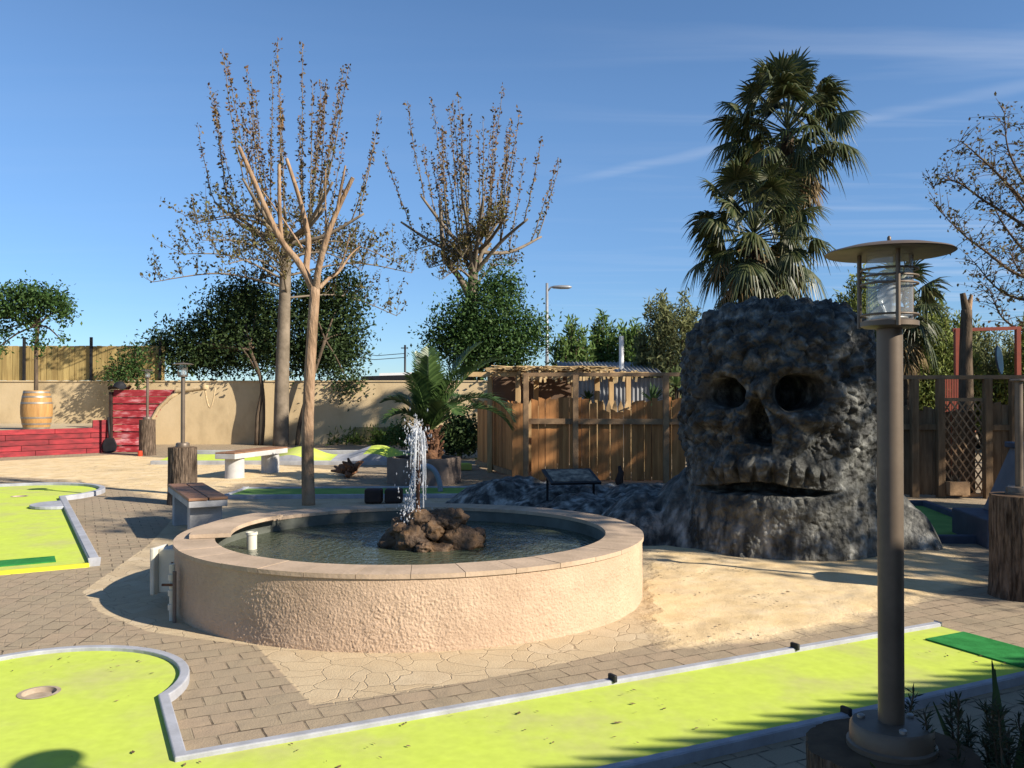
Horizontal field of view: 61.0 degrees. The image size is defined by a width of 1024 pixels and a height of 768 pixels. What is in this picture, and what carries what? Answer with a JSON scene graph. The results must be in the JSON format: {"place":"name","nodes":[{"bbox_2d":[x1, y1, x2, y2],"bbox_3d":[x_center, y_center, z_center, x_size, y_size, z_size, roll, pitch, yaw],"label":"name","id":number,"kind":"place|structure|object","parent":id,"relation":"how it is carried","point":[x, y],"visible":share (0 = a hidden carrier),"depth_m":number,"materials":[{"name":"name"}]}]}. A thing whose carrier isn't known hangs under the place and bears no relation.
{"place":"outdoors","nodes":[
{"label":"outdoors","id":0,"kind":"place"},
{"bbox_2d":[361,372,412,380],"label":"building","id":1,"kind":"structure","parent":0,"point":[390,377],"depth_m":33.85,"materials":[{"name":"white metal"}]},
{"bbox_2d":[461,463,471,469],"bbox_3d":[-1.034,1.706,17.983,0.360,0.130,0.300,0,-1,-17],"label":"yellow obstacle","id":2,"kind":"object","parent":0,"point":[466,466],"visible":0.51,"depth_m":17.86,"materials":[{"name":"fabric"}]},
{"bbox_2d":[0,441,1023,767],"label":"yard paving","id":3,"kind":"structure","parent":0,"point":[698,605],"depth_m":6.07,"materials":[{"name":"beige stone"}]},
{"bbox_2d":[0,482,104,574],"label":"minigolf lane","id":4,"kind":"structure","parent":3,"relation":"on","point":[41,529],"depth_m":9.98,"materials":[{"name":"carpet"}]},
{"bbox_2d":[0,385,215,457],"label":"pirate ship","id":5,"kind":"object","parent":3,"relation":"on","point":[17,440],"visible":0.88,"depth_m":23.25,"materials":[{"name":"red paint"}]},
{"bbox_2d":[20,390,52,429],"bbox_3d":[-12.320,0.668,22.544,0.750,1.000,0.750,0,-1,0],"label":"wine barrel","id":6,"kind":"object","parent":5,"relation":"on","point":[36,409],"visible":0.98,"depth_m":22.26,"materials":[{"name":"brown wood"}]},
{"bbox_2d":[0,270,83,389],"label":"tree","id":7,"kind":"object","parent":6,"relation":"in","point":[32,295],"visible":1,"depth_m":23.50,"materials":[{"name":"green plant"}]},
{"bbox_2d":[108,382,131,389],"bbox_3d":[-10.550,0.047,23.401,0.600,0.230,0.480,0,-1,0],"label":"pirate hat","id":8,"kind":"object","parent":5,"relation":"on","point":[119,385],"visible":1,"depth_m":23.30,"materials":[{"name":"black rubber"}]},
{"bbox_2d":[102,417,116,452],"bbox_3d":[-10.720,1.362,23.226,0.396,0.953,0.138,0,-1,0],"label":"black spade","id":9,"kind":"object","parent":3,"relation":"on","point":[109,444],"visible":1,"depth_m":23.16,"materials":[{"name":"metal"}]},
{"bbox_2d":[95,335,161,390],"bbox_3d":[-11.518,0.195,26.229,1.984,3.354,1.456,0,-1,12],"label":"wall shrub","id":10,"kind":"object","parent":3,"relation":"on","point":[135,372],"visible":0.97,"depth_m":26.20,"materials":[{"name":"green plant"}]},
{"bbox_2d":[139,419,155,455],"bbox_3d":[-9.328,1.366,22.260,0.433,0.929,0.422,-1,-1,41],"label":"tree stump","id":11,"kind":"object","parent":3,"relation":"on","point":[147,437],"visible":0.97,"depth_m":22.10,"materials":[{"name":"brown wood"}]},
{"bbox_2d":[141,369,153,419],"bbox_3d":[-9.331,0.260,22.270,0.326,1.292,0.326,0,-1,20],"label":"lamp post","id":12,"kind":"object","parent":11,"relation":"on","point":[147,417],"visible":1,"depth_m":22.24,"materials":[{"name":"metal"}]},
{"bbox_2d":[161,563,176,622],"bbox_3d":[-2.379,1.463,6.089,0.119,0.400,0.085,0,-1,20],"label":"water pipe","id":13,"kind":"object","parent":3,"relation":"on","point":[172,579],"visible":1,"depth_m":6.08,"materials":[{"name":"grey metal"}]},
{"bbox_2d":[166,446,196,505],"bbox_3d":[-4.743,1.316,12.524,0.433,0.828,0.421,0,-1,-19],"label":"tree stump","id":14,"kind":"object","parent":3,"relation":"on","point":[182,464],"visible":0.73,"depth_m":12.37,"materials":[{"name":"brown wood"}]},
{"bbox_2d":[173,363,193,446],"bbox_3d":[-4.742,0.290,12.538,0.296,1.231,0.296,0,-1,14],"label":"lamp post","id":15,"kind":"object","parent":14,"relation":"on","point":[183,443],"visible":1,"depth_m":12.51,"materials":[{"name":"metal"}]},
{"bbox_2d":[168,482,227,529],"bbox_3d":[-3.645,1.462,10.035,0.405,0.483,1.705,0,-1,-28],"label":"bench","id":16,"kind":"object","parent":3,"relation":"on","point":[196,504],"visible":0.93,"depth_m":9.48,"materials":[{"name":"brown wood"}]},
{"bbox_2d":[130,262,301,444],"bbox_3d":[-9.337,-0.988,27.587,5.758,5.791,3.732,0,-1,18],"label":"evergreen tree","id":17,"kind":"object","parent":3,"relation":"on","point":[249,337],"visible":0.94,"depth_m":27.20,"materials":[{"name":"green plant"}]},
{"bbox_2d":[0,381,486,444],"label":"boundary wall","id":18,"kind":"structure","parent":3,"relation":"on","point":[228,416],"depth_m":26.99,"materials":[{"name":"beige paint"}]},
{"bbox_2d":[0,337,164,380],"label":"plank fence","id":19,"kind":"object","parent":18,"relation":"on","point":[77,363],"visible":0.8,"depth_m":27.16,"materials":[{"name":"yellow wood"}]},
{"bbox_2d":[215,446,287,478],"bbox_3d":[-5.010,1.520,16.835,0.420,0.507,1.868,0,-1,16],"label":"bench","id":20,"kind":"object","parent":3,"relation":"on","point":[234,463],"visible":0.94,"depth_m":16.37,"materials":[{"name":"white concrete"}]},
{"bbox_2d":[139,37,419,445],"bbox_3d":[-7.058,-4.102,26.850,7.070,12.036,7.081,0,-1,25],"label":"plane tree","id":21,"kind":"object","parent":3,"relation":"on","point":[285,262],"visible":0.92,"depth_m":26.13,"materials":[{"name":"brown plant"}]},
{"bbox_2d":[150,445,444,464],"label":"minigolf lane","id":22,"kind":"structure","parent":3,"relation":"on","point":[375,455],"depth_m":19.64,"materials":[{"name":"carpet"}]},
{"bbox_2d":[237,146,360,505],"bbox_3d":[-3.029,-0.795,12.449,1.672,5.102,0.735,0,-1,0],"label":"pollarded tree","id":23,"kind":"object","parent":3,"relation":"on","point":[314,286],"visible":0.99,"depth_m":12.33,"materials":[{"name":"beige plant"}]},
{"bbox_2d":[224,463,467,498],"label":"minigolf lane","id":24,"kind":"structure","parent":3,"relation":"on","point":[439,490],"depth_m":13.69,"materials":[{"name":"green fabric"}]},
{"bbox_2d":[331,458,363,477],"bbox_3d":[-3.152,1.576,16.537,0.575,0.365,0.838,0,-1,0],"label":"driftwood","id":25,"kind":"object","parent":3,"relation":"on","point":[348,468],"visible":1,"depth_m":16.43,"materials":[{"name":"brown wood"}]},
{"bbox_2d":[325,424,411,445],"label":"wall weeds","id":26,"kind":"object","parent":3,"relation":"on","point":[380,438],"depth_m":26.51,"materials":[{"name":"green plant"}]},
{"bbox_2d":[364,488,382,503],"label":"rubber block","id":27,"kind":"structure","parent":3,"relation":"on","point":[373,495],"depth_m":12.48,"materials":[{"name":"black rubber"}]},
{"bbox_2d":[384,488,402,503],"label":"rubber block","id":28,"kind":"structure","parent":3,"relation":"on","point":[392,495],"depth_m":12.48,"materials":[{"name":"black rubber"}]},
{"bbox_2d":[383,414,415,449],"bbox_3d":[-2.880,1.321,23.446,1.148,1.287,1.054,0,-1,13],"label":"shrub","id":29,"kind":"object","parent":3,"relation":"on","point":[399,433],"visible":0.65,"depth_m":23.38,"materials":[{"name":"green plant"}]},
{"bbox_2d":[173,408,643,652],"bbox_3d":[-0.790,0.932,7.041,3.674,1.502,3.424,0,-1,0],"label":"fountain","id":30,"kind":"object","parent":3,"relation":"on","point":[333,579],"visible":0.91,"depth_m":5.70,"materials":[{"name":"stone"}]},
{"bbox_2d":[150,544,173,594],"bbox_3d":[-2.562,1.398,6.575,0.266,0.350,0.219,0,-1,0],"label":"electric box","id":31,"kind":"object","parent":30,"relation":"attached to","point":[161,558],"visible":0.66,"depth_m":6.51,"materials":[{"name":"white plastic"}]},
{"bbox_2d":[150,544,167,594],"bbox_3d":[-2.662,1.398,6.566,0.035,0.350,0.200,0,-1,10],"label":"door","id":32,"kind":"structure","parent":31,"relation":"in","point":[154,552],"depth_m":6.47,"materials":[{"name":"white plastic"}]},
{"bbox_2d":[377,441,485,552],"bbox_3d":[-0.651,0.919,7.071,0.879,0.971,0.692,0,-1,0],"label":"rock mound","id":33,"kind":"object","parent":30,"relation":"in","point":[425,530],"visible":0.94,"depth_m":6.91,"materials":[{"name":"brown stone"}]},
{"bbox_2d":[387,455,460,485],"bbox_3d":[-1.550,1.524,15.385,1.285,0.470,1.250,0,-1,0],"label":"hexagonal planter","id":34,"kind":"object","parent":3,"relation":"on","point":[448,467],"visible":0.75,"depth_m":14.95,"materials":[{"name":"concrete"}]},
{"bbox_2d":[377,341,518,458],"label":"date palm","id":35,"kind":"object","parent":34,"relation":"on","point":[429,384],"visible":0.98,"depth_m":15.21,"materials":[{"name":"green plant"}]},
{"bbox_2d":[382,82,560,380],"bbox_3d":[-1.483,-4.034,29.029,5.647,11.880,4.973,0,-1,21],"label":"plane tree","id":36,"kind":"object","parent":3,"relation":"on","point":[452,253],"visible":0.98,"depth_m":28.65,"materials":[{"name":"brown plant"}]},
{"bbox_2d":[407,248,561,382],"bbox_3d":[-0.824,-1.234,27.854,5.140,6.247,3.836,0,-1,0],"label":"evergreen tree","id":37,"kind":"object","parent":3,"relation":"on","point":[474,324],"visible":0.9,"depth_m":27.49,"materials":[{"name":"green plant"}]},
{"bbox_2d":[475,400,521,475],"bbox_3d":[-0.275,1.023,17.316,0.116,1.412,3.308,0,-1,-16],"label":"board fence","id":38,"kind":"object","parent":3,"relation":"on","point":[502,446],"visible":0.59,"depth_m":17.31,"materials":[{"name":"brown wood"}]},
{"bbox_2d":[0,620,1023,767],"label":"minigolf lane","id":39,"kind":"structure","parent":3,"relation":"on","point":[62,711],"depth_m":4.25,"materials":[{"name":"carpet"}]},
{"bbox_2d":[11,643,1005,767],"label":"lane leaf litter","id":40,"kind":"object","parent":39,"relation":"on","point":[338,766],"visible":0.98,"depth_m":4.11,"materials":[{"name":"brown plant"}]},
{"bbox_2d":[96,464,977,636],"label":"leaf litter","id":41,"kind":"object","parent":3,"relation":"on","point":[645,562],"visible":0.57,"depth_m":7.76,"materials":[{"name":"brown plant"}]},
{"bbox_2d":[467,365,648,472],"bbox_3d":[0.900,0.707,17.986,3.600,2.158,2.719,0,-1,0],"label":"thatched pergola","id":42,"kind":"object","parent":3,"relation":"on","point":[506,382],"visible":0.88,"depth_m":17.49,"materials":[{"name":"brown wood"}]},
{"bbox_2d":[546,313,597,377],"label":"feathery tree","id":43,"kind":"object","parent":3,"relation":"on","point":[571,347],"visible":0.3,"depth_m":25.82,"materials":[{"name":"green plant"}]},
{"bbox_2d":[512,372,685,482],"bbox_3d":[1.728,0.781,15.545,3.458,1.970,0.183,0,-1,4],"label":"board fence","id":44,"kind":"object","parent":3,"relation":"on","point":[637,421],"visible":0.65,"depth_m":15.59,"materials":[{"name":"brown wood"}]},
{"bbox_2d":[529,400,671,471],"bbox_3d":[1.800,0.987,16.598,3.000,1.370,0.055,0,-1,0],"label":"picket fence","id":45,"kind":"object","parent":3,"relation":"on","point":[614,407],"visible":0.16,"depth_m":16.57,"materials":[{"name":"brown wood"}]},
{"bbox_2d":[584,308,630,377],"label":"feathery tree","id":46,"kind":"object","parent":3,"relation":"on","point":[605,347],"visible":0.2,"depth_m":26.82,"materials":[{"name":"green plant"}]},
{"bbox_2d":[556,336,662,457],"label":"metal shed","id":47,"kind":"structure","parent":3,"relation":"on","point":[642,384],"depth_m":21.51,"materials":[{"name":"silver metal"}]},
{"bbox_2d":[615,466,623,484],"bbox_3d":[1.833,1.625,14.884,0.140,0.458,0.139,1,-1,-43],"label":"wooden stake","id":48,"kind":"object","parent":3,"relation":"on","point":[619,478],"visible":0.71,"depth_m":14.84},
{"bbox_2d":[610,317,654,377],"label":"feathery tree","id":49,"kind":"object","parent":3,"relation":"on","point":[629,340],"visible":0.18,"depth_m":25.84,"materials":[{"name":"green plant"}]},
{"bbox_2d":[640,382,662,476],"bbox_3d":[2.665,0.863,16.607,0.933,1.820,0.893,0,-1,0],"label":"yucca","id":50,"kind":"object","parent":3,"relation":"on","point":[653,392],"visible":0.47,"depth_m":16.55,"materials":[{"name":"green plant"}]},
{"bbox_2d":[628,287,701,406],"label":"tamarisk tree","id":51,"kind":"object","parent":3,"relation":"on","point":[663,354],"visible":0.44,"depth_m":22.67,"materials":[{"name":"green plant"}]},
{"bbox_2d":[679,154,841,316],"bbox_3d":[5.296,-1.614,18.629,3.132,6.822,3.324,0,-1,0],"label":"fan palm","id":52,"kind":"object","parent":3,"relation":"on","point":[757,270],"visible":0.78,"depth_m":18.16,"materials":[{"name":"green plant"}]},
{"bbox_2d":[704,47,870,297],"bbox_3d":[6.320,-2.991,20.080,3.652,9.610,3.638,0,-1,0],"label":"fan palm","id":53,"kind":"object","parent":3,"relation":"on","point":[792,76],"visible":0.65,"depth_m":19.63,"materials":[{"name":"green plant"}]},
{"bbox_2d":[822,263,924,402],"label":"tamarisk tree","id":54,"kind":"object","parent":3,"relation":"on","point":[868,305],"visible":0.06,"depth_m":21.91,"materials":[{"name":"green plant"}]},
{"bbox_2d":[806,718,984,767],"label":"tree stump","id":55,"kind":"object","parent":3,"relation":"on","point":[827,746],"visible":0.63,"depth_m":2.06,"materials":[{"name":"brown wood"}]},
{"bbox_2d":[824,236,957,764],"bbox_3d":[0.912,0.257,2.097,0.296,1.231,0.296,0,-1,0],"label":"lamp post","id":56,"kind":"object","parent":55,"relation":"on","point":[890,730],"visible":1,"depth_m":2.07,"materials":[{"name":"metal"}]},
{"bbox_2d":[866,259,954,409],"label":"fan palm","id":57,"kind":"object","parent":3,"relation":"on","point":[915,340],"visible":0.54,"depth_m":15.33,"materials":[{"name":"green plant"}]},
{"bbox_2d":[909,500,975,543],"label":"minigolf lane","id":58,"kind":"structure","parent":3,"relation":"on","point":[939,517],"depth_m":10.66,"materials":[{"name":"green carpet"}]},
{"bbox_2d":[870,660,1023,767],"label":"spiky plant","id":59,"kind":"object","parent":3,"relation":"on","point":[995,688],"visible":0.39,"depth_m":2.23,"materials":[{"name":"green plant"}]},
{"bbox_2d":[945,379,958,466],"bbox_3d":[8.559,0.811,17.005,0.360,1.930,0.045,0,-1,0],"label":"slatted panel","id":60,"kind":"object","parent":3,"relation":"on","point":[951,388],"visible":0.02,"depth_m":16.99,"materials":[{"name":"red paint"}]},
{"bbox_2d":[917,294,996,428],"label":"tamarisk tree","id":61,"kind":"object","parent":3,"relation":"on","point":[944,352],"visible":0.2,"depth_m":23.28,"materials":[{"name":"green plant"}]},
{"bbox_2d":[903,375,1023,498],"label":"board fence","id":62,"kind":"object","parent":3,"relation":"on","point":[925,446],"visible":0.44,"depth_m":13.27,"materials":[{"name":"brown wood"}]},
{"bbox_2d":[945,398,982,496],"bbox_3d":[6.861,0.962,13.206,0.656,1.500,0.230,0,-1,0],"label":"trellis","id":63,"kind":"object","parent":62,"relation":"attached to","point":[958,488],"visible":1,"depth_m":13.23,"materials":[{"name":"brown wood"}]},
{"bbox_2d":[905,684,1023,767],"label":"rosemary bush","id":64,"kind":"object","parent":3,"relation":"on","point":[1001,757],"visible":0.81,"depth_m":2.04,"materials":[{"name":"green plant"}]},
{"bbox_2d":[958,293,973,412],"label":"cut tree","id":65,"kind":"object","parent":3,"relation":"on","point":[965,388],"visible":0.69,"depth_m":14.53,"materials":[{"name":"brown plant"}]},
{"bbox_2d":[922,91,1023,331],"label":"sparse tree","id":66,"kind":"object","parent":3,"relation":"on","point":[1007,185],"visible":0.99,"depth_m":19.02,"materials":[{"name":"brown plant"}]},
{"bbox_2d":[952,326,1021,374],"bbox_3d":[9.828,0.296,17.998,1.409,2.980,0.090,0,-1,0],"label":"swing frame","id":67,"kind":"object","parent":3,"relation":"on","point":[1017,347],"visible":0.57,"depth_m":17.98,"materials":[{"name":"red paint"}]},
{"bbox_2d":[952,442,1023,548],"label":"golf obstacle","id":68,"kind":"object","parent":3,"relation":"on","point":[973,521],"visible":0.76,"depth_m":9.47,"materials":[{"name":"blue stone"}]},
{"bbox_2d":[972,313,1022,447],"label":"tamarisk tree","id":69,"kind":"object","parent":3,"relation":"on","point":[986,357],"visible":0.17,"depth_m":24.60,"materials":[{"name":"green plant"}]},
{"bbox_2d":[987,492,1023,601],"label":"tree stump","id":70,"kind":"object","parent":3,"relation":"on","point":[1006,548],"visible":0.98,"depth_m":6.71,"materials":[{"name":"brown wood"}]},
{"bbox_2d":[1004,379,1023,495],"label":"lamp post","id":71,"kind":"object","parent":70,"relation":"on","point":[1017,488],"visible":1,"depth_m":6.82,"materials":[{"name":"metal"}]},
{"bbox_2d":[990,311,1023,404],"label":"tamarisk tree","id":72,"kind":"object","parent":3,"relation":"on","point":[1004,384],"visible":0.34,"depth_m":23.02,"materials":[{"name":"green plant"}]},
{"bbox_2d":[0,0,1023,380],"label":"sky","id":73,"kind":"structure","parent":0,"point":[102,102],"materials":[{"name":"blue"}]},
{"bbox_2d":[580,390,597,402],"bbox_3d":[1.529,0.944,17.495,0.505,1.675,0.539,0,-1,30],"label":"yucca","id":74,"kind":"object","parent":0,"point":[588,395],"visible":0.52,"depth_m":17.46,"materials":[{"name":"green plant"}]},
{"bbox_2d":[657,364,680,399],"bbox_3d":[3.159,0.689,16.781,1.019,2.171,1.034,0,-1,11],"label":"yucca","id":75,"kind":"object","parent":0,"point":[675,381],"visible":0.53,"depth_m":16.75,"materials":[{"name":"green plant"}]},
{"bbox_2d":[995,346,1003,373],"bbox_3d":[9.635,-0.475,17.206,0.145,0.573,0.060,0,-1,0],"label":"blue surfboard","id":76,"kind":"object","parent":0,"point":[999,358],"visible":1,"depth_m":17.18,"materials":[{"name":"blue plastic"}]},
{"label":"ground","id":77,"kind":"structure","parent":0,"visible":0},
{"bbox_2d":[267,243,386,444],"bbox_3d":[-5.888,-1.217,27.666,4.205,6.324,3.120,0,-1,0],"label":"evergreen tree","id":78,"kind":"object","parent":77,"relation":"on","point":[337,346],"visible":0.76,"depth_m":27.30,"materials":[{"name":"green plant"}]},
{"bbox_2d":[359,345,407,371],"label":"utility pole","id":79,"kind":"object","parent":77,"relation":"on","point":[404,353],"visible":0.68,"depth_m":45.00,"materials":[{"name":"black metal"}]},
{"bbox_2d":[433,400,476,459],"bbox_3d":[-1.283,1.111,20.948,1.337,1.542,1.253,0,-1,35],"label":"round bush","id":80,"kind":"object","parent":77,"relation":"on","point":[460,436],"visible":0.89,"depth_m":20.78,"materials":[{"name":"green plant"}]},
{"bbox_2d":[545,283,571,365],"bbox_3d":[1.915,-1.103,36.013,1.112,6.152,0.280,0,-1,0],"label":"street light","id":81,"kind":"object","parent":77,"relation":"on","point":[546,307],"visible":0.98,"depth_m":35.98,"materials":[{"name":"grey metal"}]},
{"bbox_2d":[445,295,942,561],"bbox_3d":[1.619,0.422,10.697,3.078,2.696,6.480,0,-1,-39],"label":"skull sculpture","id":82,"kind":"object","parent":77,"relation":"on","point":[777,428],"visible":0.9,"depth_m":8.51,"materials":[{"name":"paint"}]},
{"bbox_2d":[542,468,601,500],"bbox_3d":[0.763,1.325,11.188,0.666,0.431,0.507,0,-1,-12],"label":"hole board","id":83,"kind":"object","parent":82,"relation":"on","point":[580,476],"visible":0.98,"depth_m":11.16,"materials":[{"name":"black metal"}]}
]}

